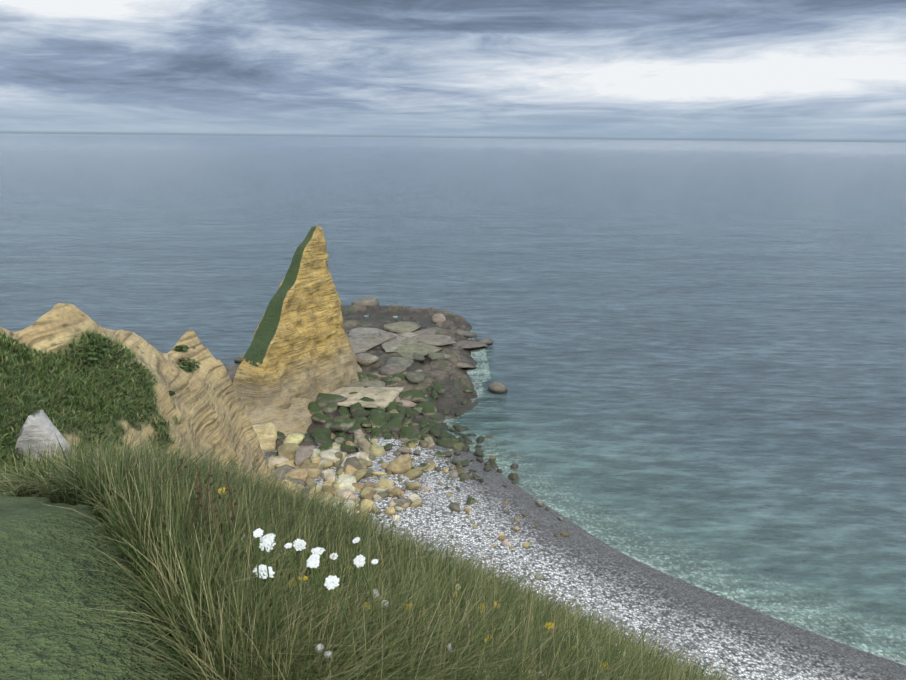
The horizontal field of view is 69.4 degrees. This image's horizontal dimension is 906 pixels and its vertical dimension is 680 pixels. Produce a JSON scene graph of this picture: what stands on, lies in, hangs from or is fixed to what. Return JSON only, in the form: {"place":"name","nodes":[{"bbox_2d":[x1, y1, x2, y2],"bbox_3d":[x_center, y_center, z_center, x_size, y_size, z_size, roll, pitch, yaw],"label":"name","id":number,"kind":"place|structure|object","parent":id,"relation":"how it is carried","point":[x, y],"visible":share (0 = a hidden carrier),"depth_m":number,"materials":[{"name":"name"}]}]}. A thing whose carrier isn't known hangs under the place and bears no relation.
{"place":"outdoors","nodes":[
{"label":"outdoors","id":0,"kind":"place"},
{"bbox_2d":[0,133,905,664],"bbox_3d":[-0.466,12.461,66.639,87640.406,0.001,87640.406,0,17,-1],"label":"sea","id":1,"kind":"structure","parent":0,"point":[692,357],"depth_m":141.21,"materials":[{"name":"blue liquid"}]},
{"bbox_2d":[0,303,905,679],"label":"terrain","id":2,"kind":"structure","parent":0,"point":[40,581],"depth_m":39.58,"materials":[{"name":"grey gravel"}]},
{"bbox_2d":[15,410,72,464],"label":"rock","id":3,"kind":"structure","parent":2,"relation":"on","point":[37,428],"depth_m":11.53,"materials":[{"name":"grey stone"}]},
{"bbox_2d":[0,334,134,373],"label":"dark scrub","id":4,"kind":"object","parent":2,"relation":"on","point":[25,347],"visible":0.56,"depth_m":15.71,"materials":[{"name":"green plant"}]},
{"bbox_2d":[0,328,239,496],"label":"bush","id":5,"kind":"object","parent":2,"relation":"on","point":[53,368],"depth_m":14.83,"materials":[{"name":"green plant"}]},
{"bbox_2d":[232,226,361,435],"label":"sea stack","id":6,"kind":"object","parent":2,"relation":"on","point":[299,356],"visible":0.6,"depth_m":77.57,"materials":[{"name":"beige stone"}]},
{"bbox_2d":[76,344,677,677],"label":"wild flowers","id":7,"kind":"object","parent":2,"relation":"on","point":[313,561],"visible":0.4,"depth_m":2.90,"materials":[{"name":"plant"}]},
{"bbox_2d":[0,424,754,679],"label":"grass","id":8,"kind":"structure","parent":2,"relation":"on","point":[75,489],"depth_m":3.04,"materials":[{"name":"green plant"}]},
{"bbox_2d":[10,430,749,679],"bbox_3d":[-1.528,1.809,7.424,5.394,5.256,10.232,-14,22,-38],"label":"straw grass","id":9,"kind":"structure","parent":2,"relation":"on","point":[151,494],"depth_m":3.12,"materials":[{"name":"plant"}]},
{"bbox_2d":[225,297,568,578],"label":"boulders","id":10,"kind":"object","parent":2,"relation":"on","point":[369,400],"visible":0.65,"depth_m":70.51,"materials":[{"name":"beige stone"}]},
{"bbox_2d":[0,0,905,142],"label":"sky","id":11,"kind":"structure","parent":0,"point":[707,70],"materials":[{"name":"grey"}]}
]}

